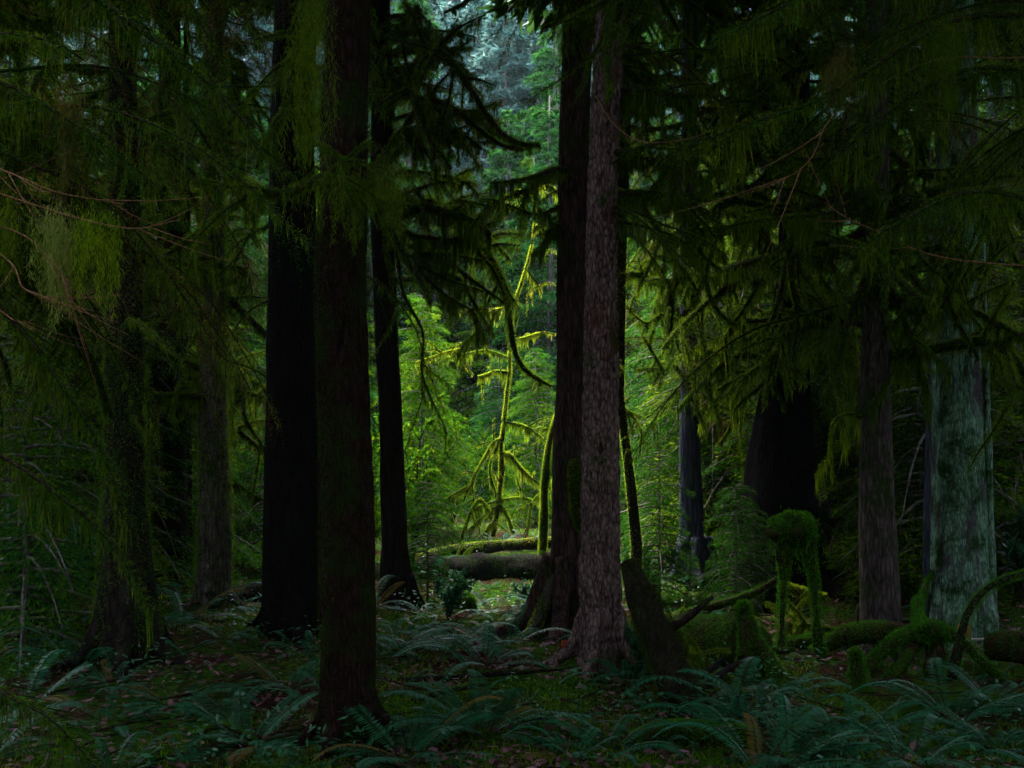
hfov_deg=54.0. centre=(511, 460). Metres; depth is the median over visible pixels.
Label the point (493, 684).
sword fern
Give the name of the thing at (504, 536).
sword fern
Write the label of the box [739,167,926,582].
young hemlock
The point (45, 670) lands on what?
sword fern
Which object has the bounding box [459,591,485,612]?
mossy stump
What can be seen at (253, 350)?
young hemlock
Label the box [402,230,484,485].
background conifer
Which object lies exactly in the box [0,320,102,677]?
young hemlock
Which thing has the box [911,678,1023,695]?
fallen limb
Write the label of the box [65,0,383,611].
conifer tree
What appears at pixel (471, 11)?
background conifer
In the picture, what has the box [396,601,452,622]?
sword fern
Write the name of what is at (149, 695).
sword fern
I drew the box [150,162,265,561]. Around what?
young hemlock
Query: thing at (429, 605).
sword fern
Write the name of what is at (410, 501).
shrub
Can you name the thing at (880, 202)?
conifer tree
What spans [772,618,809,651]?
sword fern
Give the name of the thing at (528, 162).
background conifer
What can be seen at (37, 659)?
sword fern
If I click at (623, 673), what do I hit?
sword fern
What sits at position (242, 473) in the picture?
young hemlock
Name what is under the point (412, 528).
shrub
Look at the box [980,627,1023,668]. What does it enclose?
fallen log
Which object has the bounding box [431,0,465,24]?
background conifer
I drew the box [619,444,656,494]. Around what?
shrub
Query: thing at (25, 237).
young hemlock
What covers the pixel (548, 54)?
background conifer
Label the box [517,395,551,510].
young hemlock
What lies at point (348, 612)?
conifer tree
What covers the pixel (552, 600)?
conifer tree
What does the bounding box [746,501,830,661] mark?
mossy stump
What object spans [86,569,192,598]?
sword fern
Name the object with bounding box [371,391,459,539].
shrub
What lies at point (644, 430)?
young hemlock
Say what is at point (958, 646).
curved branch
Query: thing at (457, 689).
fallen branch
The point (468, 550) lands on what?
fallen limb
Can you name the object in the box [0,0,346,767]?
conifer tree
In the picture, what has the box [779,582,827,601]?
fallen log
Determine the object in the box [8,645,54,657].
sword fern
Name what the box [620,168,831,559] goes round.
young hemlock
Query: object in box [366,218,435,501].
background conifer
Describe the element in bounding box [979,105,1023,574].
young hemlock
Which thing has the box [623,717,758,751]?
fallen log
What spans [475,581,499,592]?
sword fern
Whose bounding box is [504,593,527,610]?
sword fern
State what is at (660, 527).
young hemlock
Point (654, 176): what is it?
background conifer
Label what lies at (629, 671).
sword fern
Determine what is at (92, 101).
background conifer
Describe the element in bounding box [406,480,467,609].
young hemlock
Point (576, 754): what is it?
sword fern
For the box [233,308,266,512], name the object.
young hemlock
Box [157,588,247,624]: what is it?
sword fern
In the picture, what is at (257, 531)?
young hemlock
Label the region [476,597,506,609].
sword fern
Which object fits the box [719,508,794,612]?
young hemlock
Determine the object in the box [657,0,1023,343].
conifer tree
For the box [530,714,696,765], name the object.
sword fern
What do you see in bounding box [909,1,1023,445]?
conifer tree
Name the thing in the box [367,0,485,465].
background conifer
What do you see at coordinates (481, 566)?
fallen log
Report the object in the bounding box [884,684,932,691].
sword fern
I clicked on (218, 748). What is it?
sword fern
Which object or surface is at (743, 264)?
conifer tree
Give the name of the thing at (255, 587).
fallen log
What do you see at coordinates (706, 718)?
sword fern
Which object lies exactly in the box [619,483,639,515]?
shrub
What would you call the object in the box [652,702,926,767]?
sword fern
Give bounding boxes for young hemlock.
[0,9,176,616]
[0,143,196,587]
[0,178,193,601]
[0,210,83,589]
[0,273,198,597]
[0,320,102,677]
[1,50,194,578]
[1,86,150,506]
[33,192,263,594]
[46,206,197,584]
[80,203,261,574]
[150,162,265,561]
[156,238,254,553]
[190,172,267,557]
[192,180,268,556]
[230,399,265,579]
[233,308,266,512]
[237,309,265,490]
[370,390,380,522]
[372,293,485,534]
[406,403,455,510]
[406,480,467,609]
[450,357,540,519]
[487,348,555,526]
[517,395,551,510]
[547,465,643,544]
[619,215,726,544]
[619,220,748,538]
[619,370,646,503]
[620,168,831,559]
[620,220,762,555]
[620,451,707,607]
[622,291,748,552]
[636,116,858,569]
[640,197,850,560]
[657,240,770,551]
[695,483,779,615]
[701,196,841,549]
[701,265,858,574]
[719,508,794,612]
[726,279,918,571]
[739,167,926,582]
[811,241,919,578]
[814,103,1023,616]
[815,144,998,566]
[817,227,861,539]
[831,323,1017,603]
[844,154,1012,515]
[858,132,1023,566]
[892,73,1023,574]
[902,191,1023,575]
[915,318,1023,602]
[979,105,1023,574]
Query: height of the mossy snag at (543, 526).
2.686 m
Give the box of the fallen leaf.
[558,639,567,647]
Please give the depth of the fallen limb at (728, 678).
6.78 m
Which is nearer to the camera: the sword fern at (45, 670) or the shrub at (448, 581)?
the sword fern at (45, 670)
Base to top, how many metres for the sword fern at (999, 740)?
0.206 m
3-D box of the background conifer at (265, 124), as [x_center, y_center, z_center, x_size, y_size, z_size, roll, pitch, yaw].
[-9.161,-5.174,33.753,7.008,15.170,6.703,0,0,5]
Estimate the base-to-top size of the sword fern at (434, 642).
0.624 m
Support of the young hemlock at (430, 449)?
on the ground
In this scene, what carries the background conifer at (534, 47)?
on the ground
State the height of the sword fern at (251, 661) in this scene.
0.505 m
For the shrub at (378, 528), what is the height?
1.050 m
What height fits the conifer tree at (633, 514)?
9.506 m
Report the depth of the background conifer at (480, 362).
33.53 m
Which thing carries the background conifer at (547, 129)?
on the ground
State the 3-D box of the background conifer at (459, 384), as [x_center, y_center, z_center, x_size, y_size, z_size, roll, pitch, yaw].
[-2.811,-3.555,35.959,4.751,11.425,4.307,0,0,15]
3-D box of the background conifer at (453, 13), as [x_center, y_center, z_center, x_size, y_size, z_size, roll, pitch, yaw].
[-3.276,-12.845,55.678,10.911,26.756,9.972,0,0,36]
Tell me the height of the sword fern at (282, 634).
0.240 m
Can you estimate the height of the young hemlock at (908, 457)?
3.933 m
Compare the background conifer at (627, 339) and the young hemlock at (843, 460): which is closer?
the young hemlock at (843, 460)
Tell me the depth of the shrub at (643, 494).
22.88 m
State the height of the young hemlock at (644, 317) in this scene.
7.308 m
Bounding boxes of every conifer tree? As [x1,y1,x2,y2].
[0,0,262,541]
[0,0,304,678]
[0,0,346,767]
[0,0,395,592]
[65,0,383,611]
[87,0,463,649]
[100,22,270,574]
[148,0,488,760]
[264,0,552,611]
[443,0,731,645]
[475,0,921,583]
[495,0,803,678]
[546,0,979,616]
[616,1,659,568]
[628,0,1023,664]
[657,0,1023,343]
[773,0,1023,644]
[844,0,1015,431]
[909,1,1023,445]
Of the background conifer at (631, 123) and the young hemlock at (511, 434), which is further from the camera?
the background conifer at (631, 123)
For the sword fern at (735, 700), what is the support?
on the ground
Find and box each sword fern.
[0,626,187,679]
[0,649,104,721]
[0,699,83,756]
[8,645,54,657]
[32,687,169,736]
[45,659,163,698]
[65,731,185,767]
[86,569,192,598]
[95,682,260,721]
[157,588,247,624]
[169,690,318,766]
[173,716,251,754]
[175,605,214,613]
[181,581,261,611]
[181,625,266,648]
[220,654,319,722]
[251,755,341,767]
[262,630,320,660]
[264,631,319,650]
[309,625,465,673]
[313,695,513,767]
[355,669,609,761]
[376,575,415,610]
[376,617,467,663]
[376,620,457,642]
[376,664,437,688]
[391,621,523,660]
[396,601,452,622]
[403,682,546,734]
[415,554,456,574]
[418,679,528,710]
[427,599,505,612]
[433,625,546,683]
[436,621,534,645]
[454,591,522,633]
[461,603,571,652]
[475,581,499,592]
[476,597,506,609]
[483,533,516,539]
[501,725,618,767]
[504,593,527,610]
[506,529,538,551]
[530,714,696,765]
[546,711,620,725]
[559,659,656,696]
[565,656,653,678]
[613,692,694,719]
[623,657,849,743]
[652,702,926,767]
[653,717,762,755]
[677,668,851,722]
[706,694,881,767]
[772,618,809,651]
[775,696,935,760]
[796,693,999,767]
[796,711,916,747]
[842,657,1023,733]
[850,696,951,723]
[868,648,955,688]
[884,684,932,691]
[897,707,1023,760]
[921,642,984,662]
[935,662,1023,707]
[940,756,964,767]
[946,642,1018,681]
[952,725,1023,756]
[964,700,1023,721]
[978,749,1023,767]
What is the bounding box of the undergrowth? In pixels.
[0,519,1023,767]
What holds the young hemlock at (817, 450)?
on the ground
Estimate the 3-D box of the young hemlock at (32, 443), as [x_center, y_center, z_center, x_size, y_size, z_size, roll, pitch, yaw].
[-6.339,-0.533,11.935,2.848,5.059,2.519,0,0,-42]
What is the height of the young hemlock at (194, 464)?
5.904 m
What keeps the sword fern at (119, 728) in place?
on the ground
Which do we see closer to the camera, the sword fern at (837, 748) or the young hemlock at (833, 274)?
the sword fern at (837, 748)
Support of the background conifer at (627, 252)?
on the ground
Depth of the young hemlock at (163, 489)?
11.88 m
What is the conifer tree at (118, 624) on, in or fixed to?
on the ground
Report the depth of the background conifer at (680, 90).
51.21 m
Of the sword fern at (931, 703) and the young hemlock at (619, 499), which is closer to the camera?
the sword fern at (931, 703)
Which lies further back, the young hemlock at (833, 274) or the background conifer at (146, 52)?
the background conifer at (146, 52)
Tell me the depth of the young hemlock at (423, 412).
22.68 m
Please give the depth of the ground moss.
5.95 m
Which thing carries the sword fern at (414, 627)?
on the ground
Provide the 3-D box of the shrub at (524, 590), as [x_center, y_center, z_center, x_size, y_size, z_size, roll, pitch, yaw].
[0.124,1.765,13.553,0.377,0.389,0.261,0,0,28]
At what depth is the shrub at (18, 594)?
9.10 m
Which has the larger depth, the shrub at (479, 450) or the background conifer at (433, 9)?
the background conifer at (433, 9)
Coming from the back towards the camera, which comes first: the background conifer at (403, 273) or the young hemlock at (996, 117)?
the background conifer at (403, 273)
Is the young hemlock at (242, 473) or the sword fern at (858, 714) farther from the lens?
the young hemlock at (242, 473)
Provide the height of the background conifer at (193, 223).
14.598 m
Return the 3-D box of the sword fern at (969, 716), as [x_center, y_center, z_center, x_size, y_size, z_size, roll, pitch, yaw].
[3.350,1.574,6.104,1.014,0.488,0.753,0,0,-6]
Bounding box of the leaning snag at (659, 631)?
[620,556,744,716]
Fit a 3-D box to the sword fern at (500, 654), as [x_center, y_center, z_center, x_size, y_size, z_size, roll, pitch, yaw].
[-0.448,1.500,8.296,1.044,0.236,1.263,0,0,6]
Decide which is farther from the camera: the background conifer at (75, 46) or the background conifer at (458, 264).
the background conifer at (75, 46)
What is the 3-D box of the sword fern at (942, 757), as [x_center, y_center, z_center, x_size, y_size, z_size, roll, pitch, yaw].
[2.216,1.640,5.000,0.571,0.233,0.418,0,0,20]
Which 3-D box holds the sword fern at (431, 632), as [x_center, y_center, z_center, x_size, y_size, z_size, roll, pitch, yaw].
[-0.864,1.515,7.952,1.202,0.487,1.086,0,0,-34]
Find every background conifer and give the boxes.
[0,3,51,88]
[33,32,87,84]
[36,37,82,100]
[60,6,107,102]
[80,55,107,175]
[138,19,157,78]
[143,30,195,227]
[155,1,248,175]
[190,110,200,231]
[192,92,267,330]
[193,97,267,359]
[194,12,262,229]
[226,5,273,180]
[232,116,316,345]
[252,16,273,177]
[266,89,321,281]
[314,80,370,169]
[316,40,323,105]
[316,190,379,505]
[366,43,467,477]
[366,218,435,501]
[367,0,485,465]
[367,275,376,405]
[373,213,478,501]
[390,0,409,106]
[397,1,506,388]
[401,0,451,176]
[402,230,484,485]
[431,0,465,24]
[436,0,468,28]
[436,188,484,478]
[437,245,539,508]
[445,0,519,379]
[448,109,555,466]
[452,0,553,367]
[458,95,637,519]
[469,3,513,90]
[469,156,556,492]
[473,5,589,328]
[477,83,502,253]
[480,12,631,412]
[507,2,561,105]
[528,142,658,457]
[538,297,655,479]
[589,46,672,306]
[620,216,669,500]
[625,25,679,399]
[635,112,679,306]
[659,8,714,164]
[776,19,857,228]
[776,86,847,297]
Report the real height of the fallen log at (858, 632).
0.483 m
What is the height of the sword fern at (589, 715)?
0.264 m
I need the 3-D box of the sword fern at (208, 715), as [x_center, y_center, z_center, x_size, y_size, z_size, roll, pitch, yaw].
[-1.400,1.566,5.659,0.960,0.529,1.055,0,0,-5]
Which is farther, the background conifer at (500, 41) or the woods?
the woods
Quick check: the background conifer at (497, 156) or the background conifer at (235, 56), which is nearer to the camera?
the background conifer at (497, 156)
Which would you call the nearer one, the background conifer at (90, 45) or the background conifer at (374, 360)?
the background conifer at (374, 360)
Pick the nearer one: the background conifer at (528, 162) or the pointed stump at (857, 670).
the pointed stump at (857, 670)
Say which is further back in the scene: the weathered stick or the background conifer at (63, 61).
the background conifer at (63, 61)
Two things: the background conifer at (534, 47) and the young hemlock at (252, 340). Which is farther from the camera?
the background conifer at (534, 47)
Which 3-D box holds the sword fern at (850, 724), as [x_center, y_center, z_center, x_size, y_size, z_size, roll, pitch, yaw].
[1.968,1.607,5.642,1.037,0.478,0.984,0,0,-18]
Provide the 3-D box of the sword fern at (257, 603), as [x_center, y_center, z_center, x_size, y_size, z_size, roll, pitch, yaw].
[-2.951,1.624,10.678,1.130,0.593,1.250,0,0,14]
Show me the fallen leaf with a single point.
(562, 644)
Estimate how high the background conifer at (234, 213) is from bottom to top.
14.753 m
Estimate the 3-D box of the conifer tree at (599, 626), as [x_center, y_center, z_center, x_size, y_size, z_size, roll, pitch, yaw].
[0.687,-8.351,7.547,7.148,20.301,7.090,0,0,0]
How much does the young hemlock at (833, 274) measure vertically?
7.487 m
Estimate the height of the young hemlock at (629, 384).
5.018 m
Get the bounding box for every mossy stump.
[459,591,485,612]
[733,598,785,684]
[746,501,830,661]
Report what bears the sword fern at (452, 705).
on the ground
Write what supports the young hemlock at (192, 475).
on the ground
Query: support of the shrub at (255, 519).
on the ground
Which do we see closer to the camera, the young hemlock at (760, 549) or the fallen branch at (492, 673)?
the fallen branch at (492, 673)
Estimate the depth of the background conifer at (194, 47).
51.64 m
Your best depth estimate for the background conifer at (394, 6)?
52.24 m
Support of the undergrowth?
on the ground
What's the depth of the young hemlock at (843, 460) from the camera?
14.06 m
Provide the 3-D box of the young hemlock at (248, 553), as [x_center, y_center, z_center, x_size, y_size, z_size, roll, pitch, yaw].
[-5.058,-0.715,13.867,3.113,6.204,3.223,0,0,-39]
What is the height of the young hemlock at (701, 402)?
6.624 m
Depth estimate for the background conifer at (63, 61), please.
46.10 m
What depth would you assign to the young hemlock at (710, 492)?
15.70 m
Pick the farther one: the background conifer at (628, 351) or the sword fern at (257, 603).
the background conifer at (628, 351)
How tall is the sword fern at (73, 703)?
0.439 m
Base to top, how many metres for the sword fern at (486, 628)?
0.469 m
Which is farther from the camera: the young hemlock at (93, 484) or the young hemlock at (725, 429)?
the young hemlock at (725, 429)
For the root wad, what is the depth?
7.85 m
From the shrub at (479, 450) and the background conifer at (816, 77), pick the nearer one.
the shrub at (479, 450)
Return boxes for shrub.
[0,497,101,634]
[240,494,262,545]
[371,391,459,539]
[372,408,438,489]
[372,441,416,507]
[374,499,380,540]
[405,476,445,544]
[407,504,429,537]
[424,431,492,518]
[428,473,452,516]
[430,567,474,619]
[432,569,458,594]
[458,421,530,498]
[469,448,533,517]
[510,578,530,602]
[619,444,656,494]
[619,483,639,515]
[620,504,640,546]
[621,544,680,591]
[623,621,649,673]
[625,473,662,521]
[999,504,1023,603]
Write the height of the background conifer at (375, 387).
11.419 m
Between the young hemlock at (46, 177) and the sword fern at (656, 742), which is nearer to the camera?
the sword fern at (656, 742)
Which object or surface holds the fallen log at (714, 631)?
on the ground
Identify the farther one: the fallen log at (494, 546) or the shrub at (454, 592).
the fallen log at (494, 546)
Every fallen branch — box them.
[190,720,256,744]
[377,666,563,682]
[402,681,487,702]
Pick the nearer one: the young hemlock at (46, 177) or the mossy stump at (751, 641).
the mossy stump at (751, 641)
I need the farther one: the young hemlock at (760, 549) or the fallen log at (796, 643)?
the young hemlock at (760, 549)
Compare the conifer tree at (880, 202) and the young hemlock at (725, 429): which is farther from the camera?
the young hemlock at (725, 429)
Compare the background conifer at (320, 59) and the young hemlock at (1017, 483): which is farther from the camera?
the background conifer at (320, 59)
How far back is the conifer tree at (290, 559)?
8.60 m
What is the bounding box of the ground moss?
[0,527,1023,767]
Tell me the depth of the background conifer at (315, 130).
39.70 m
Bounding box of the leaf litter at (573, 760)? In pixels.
[0,526,1023,767]
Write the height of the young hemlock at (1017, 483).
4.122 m
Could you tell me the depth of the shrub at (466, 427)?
28.16 m
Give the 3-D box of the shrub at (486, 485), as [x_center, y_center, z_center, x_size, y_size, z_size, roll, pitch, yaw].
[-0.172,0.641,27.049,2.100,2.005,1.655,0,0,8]
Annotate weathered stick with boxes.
[967,638,983,640]
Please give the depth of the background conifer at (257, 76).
54.39 m
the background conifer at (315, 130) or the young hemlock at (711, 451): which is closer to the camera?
the young hemlock at (711, 451)
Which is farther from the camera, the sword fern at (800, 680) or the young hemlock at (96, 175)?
the young hemlock at (96, 175)
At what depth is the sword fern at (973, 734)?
5.69 m
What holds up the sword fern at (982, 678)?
on the ground
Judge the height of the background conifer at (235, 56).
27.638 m
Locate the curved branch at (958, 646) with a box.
[944,569,1023,680]
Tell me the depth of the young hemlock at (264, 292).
18.13 m
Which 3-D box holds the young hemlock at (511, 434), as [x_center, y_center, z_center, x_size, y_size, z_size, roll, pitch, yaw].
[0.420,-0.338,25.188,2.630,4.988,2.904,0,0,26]
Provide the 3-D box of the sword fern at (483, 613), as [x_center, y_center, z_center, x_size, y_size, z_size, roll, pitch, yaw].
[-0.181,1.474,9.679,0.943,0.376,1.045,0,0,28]
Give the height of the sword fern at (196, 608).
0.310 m
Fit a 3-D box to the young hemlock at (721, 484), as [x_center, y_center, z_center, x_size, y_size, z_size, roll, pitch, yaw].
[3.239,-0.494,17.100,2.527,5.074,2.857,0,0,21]
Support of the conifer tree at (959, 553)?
on the ground
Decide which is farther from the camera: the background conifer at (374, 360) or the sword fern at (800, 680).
the background conifer at (374, 360)
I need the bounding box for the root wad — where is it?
[845,570,1006,683]
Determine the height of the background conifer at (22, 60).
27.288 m
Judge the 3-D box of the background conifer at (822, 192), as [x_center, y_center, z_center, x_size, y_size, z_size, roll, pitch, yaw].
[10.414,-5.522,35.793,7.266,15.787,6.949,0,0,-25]
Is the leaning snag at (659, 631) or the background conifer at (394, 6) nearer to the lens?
the leaning snag at (659, 631)
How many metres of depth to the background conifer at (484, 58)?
42.63 m
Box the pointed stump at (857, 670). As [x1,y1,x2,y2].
[844,645,876,693]
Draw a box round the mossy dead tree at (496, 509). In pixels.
[415,185,557,540]
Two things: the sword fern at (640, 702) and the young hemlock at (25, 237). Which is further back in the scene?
the young hemlock at (25, 237)
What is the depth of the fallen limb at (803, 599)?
9.35 m
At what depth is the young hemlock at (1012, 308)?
14.03 m
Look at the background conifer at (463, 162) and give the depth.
40.81 m
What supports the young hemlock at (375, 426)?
on the ground
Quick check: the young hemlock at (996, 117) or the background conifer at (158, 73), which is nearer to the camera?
the young hemlock at (996, 117)
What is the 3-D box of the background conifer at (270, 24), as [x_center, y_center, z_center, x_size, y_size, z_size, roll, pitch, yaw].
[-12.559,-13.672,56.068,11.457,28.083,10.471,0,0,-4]
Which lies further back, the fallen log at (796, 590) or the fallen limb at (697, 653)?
the fallen log at (796, 590)
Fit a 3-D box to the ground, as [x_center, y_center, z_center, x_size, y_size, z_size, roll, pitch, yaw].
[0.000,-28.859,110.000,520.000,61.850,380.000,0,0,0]
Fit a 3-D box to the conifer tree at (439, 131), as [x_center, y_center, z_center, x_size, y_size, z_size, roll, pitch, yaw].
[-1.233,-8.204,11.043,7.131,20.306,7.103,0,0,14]
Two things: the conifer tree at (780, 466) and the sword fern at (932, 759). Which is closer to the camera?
the sword fern at (932, 759)
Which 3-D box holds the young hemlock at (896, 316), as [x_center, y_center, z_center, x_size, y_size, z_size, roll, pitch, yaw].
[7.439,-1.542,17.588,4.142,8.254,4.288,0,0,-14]
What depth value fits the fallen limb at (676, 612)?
9.55 m
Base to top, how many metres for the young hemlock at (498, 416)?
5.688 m
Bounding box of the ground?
[0,500,1023,767]
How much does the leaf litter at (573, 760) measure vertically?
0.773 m
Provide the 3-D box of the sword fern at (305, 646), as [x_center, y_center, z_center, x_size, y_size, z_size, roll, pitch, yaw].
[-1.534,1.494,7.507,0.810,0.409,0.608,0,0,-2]
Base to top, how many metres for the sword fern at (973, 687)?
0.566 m
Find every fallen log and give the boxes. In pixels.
[233,578,261,603]
[375,522,548,579]
[424,532,550,556]
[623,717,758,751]
[628,584,795,674]
[677,577,777,614]
[774,632,812,651]
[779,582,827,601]
[808,608,911,654]
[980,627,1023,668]
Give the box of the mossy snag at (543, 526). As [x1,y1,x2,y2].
[537,415,553,554]
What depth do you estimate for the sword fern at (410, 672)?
6.97 m
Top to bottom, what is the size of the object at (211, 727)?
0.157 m
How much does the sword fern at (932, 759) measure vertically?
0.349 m
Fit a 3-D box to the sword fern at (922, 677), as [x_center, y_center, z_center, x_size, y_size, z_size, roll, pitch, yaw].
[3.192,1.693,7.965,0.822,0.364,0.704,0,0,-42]
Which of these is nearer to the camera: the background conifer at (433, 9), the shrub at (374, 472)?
the shrub at (374, 472)
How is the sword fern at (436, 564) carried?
on the ground
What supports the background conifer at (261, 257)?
on the ground
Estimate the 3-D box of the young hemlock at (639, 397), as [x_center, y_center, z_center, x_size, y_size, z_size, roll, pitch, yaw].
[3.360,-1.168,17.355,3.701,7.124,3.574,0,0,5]
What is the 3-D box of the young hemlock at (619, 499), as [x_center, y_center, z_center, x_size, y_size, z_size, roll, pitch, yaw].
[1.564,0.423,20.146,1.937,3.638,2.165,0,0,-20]
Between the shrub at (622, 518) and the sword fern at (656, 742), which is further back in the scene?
the shrub at (622, 518)
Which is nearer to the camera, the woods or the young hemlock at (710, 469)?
the young hemlock at (710, 469)
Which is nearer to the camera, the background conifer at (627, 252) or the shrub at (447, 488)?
the shrub at (447, 488)
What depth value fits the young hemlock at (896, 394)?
15.38 m
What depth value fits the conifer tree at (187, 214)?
13.36 m
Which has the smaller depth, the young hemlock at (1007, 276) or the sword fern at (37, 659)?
the sword fern at (37, 659)
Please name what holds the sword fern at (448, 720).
on the ground
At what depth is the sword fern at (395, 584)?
10.10 m
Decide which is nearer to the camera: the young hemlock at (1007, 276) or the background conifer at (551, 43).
the young hemlock at (1007, 276)
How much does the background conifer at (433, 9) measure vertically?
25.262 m
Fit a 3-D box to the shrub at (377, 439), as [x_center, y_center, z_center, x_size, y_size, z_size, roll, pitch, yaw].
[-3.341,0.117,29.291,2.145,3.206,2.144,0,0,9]
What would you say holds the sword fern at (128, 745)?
on the ground
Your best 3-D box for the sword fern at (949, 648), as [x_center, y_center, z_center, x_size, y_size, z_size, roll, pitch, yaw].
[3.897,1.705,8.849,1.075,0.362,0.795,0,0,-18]
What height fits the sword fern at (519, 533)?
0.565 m
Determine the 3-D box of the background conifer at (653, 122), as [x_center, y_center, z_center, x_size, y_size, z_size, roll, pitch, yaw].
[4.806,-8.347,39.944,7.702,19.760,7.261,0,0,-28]
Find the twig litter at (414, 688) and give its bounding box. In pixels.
[4,537,1023,767]
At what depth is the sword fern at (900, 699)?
6.23 m
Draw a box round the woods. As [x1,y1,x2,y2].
[52,2,852,60]
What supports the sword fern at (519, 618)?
on the ground
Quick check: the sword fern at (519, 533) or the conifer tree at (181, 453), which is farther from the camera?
the sword fern at (519, 533)
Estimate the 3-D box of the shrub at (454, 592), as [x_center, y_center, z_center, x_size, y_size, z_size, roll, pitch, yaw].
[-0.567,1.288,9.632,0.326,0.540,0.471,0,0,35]
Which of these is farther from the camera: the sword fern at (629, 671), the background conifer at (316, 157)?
the background conifer at (316, 157)
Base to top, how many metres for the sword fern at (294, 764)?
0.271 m
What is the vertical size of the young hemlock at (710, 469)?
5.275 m
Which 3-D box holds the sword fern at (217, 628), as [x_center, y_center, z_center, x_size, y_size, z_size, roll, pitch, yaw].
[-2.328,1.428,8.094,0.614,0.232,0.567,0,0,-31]
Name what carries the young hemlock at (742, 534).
on the ground
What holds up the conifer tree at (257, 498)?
on the ground
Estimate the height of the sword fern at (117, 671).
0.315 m
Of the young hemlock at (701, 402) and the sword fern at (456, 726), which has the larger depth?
the young hemlock at (701, 402)
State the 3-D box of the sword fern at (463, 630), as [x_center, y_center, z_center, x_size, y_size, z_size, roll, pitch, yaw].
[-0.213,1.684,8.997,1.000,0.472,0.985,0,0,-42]
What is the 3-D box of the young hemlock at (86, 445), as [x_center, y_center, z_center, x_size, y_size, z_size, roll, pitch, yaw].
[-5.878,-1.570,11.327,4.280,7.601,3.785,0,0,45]
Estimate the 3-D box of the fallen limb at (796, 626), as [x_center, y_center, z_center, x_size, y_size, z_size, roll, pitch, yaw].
[2.815,1.601,9.223,0.889,0.710,0.408,0,0,-23]
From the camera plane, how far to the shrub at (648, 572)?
12.57 m
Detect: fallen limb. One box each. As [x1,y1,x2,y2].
[457,541,483,555]
[673,606,685,615]
[682,631,730,675]
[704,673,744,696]
[763,588,828,637]
[773,599,836,638]
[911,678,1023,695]
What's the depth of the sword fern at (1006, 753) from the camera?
5.25 m
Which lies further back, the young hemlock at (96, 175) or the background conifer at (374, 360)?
the background conifer at (374, 360)
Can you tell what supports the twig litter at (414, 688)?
on the ground
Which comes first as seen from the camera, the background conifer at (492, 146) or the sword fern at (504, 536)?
the sword fern at (504, 536)
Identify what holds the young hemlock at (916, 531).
on the ground
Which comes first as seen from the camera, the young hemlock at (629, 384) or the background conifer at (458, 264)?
the young hemlock at (629, 384)
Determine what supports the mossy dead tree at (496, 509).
on the ground
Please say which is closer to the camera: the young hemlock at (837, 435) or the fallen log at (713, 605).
the fallen log at (713, 605)
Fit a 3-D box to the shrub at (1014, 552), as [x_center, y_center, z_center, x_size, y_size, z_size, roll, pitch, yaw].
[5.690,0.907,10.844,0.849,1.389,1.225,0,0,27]

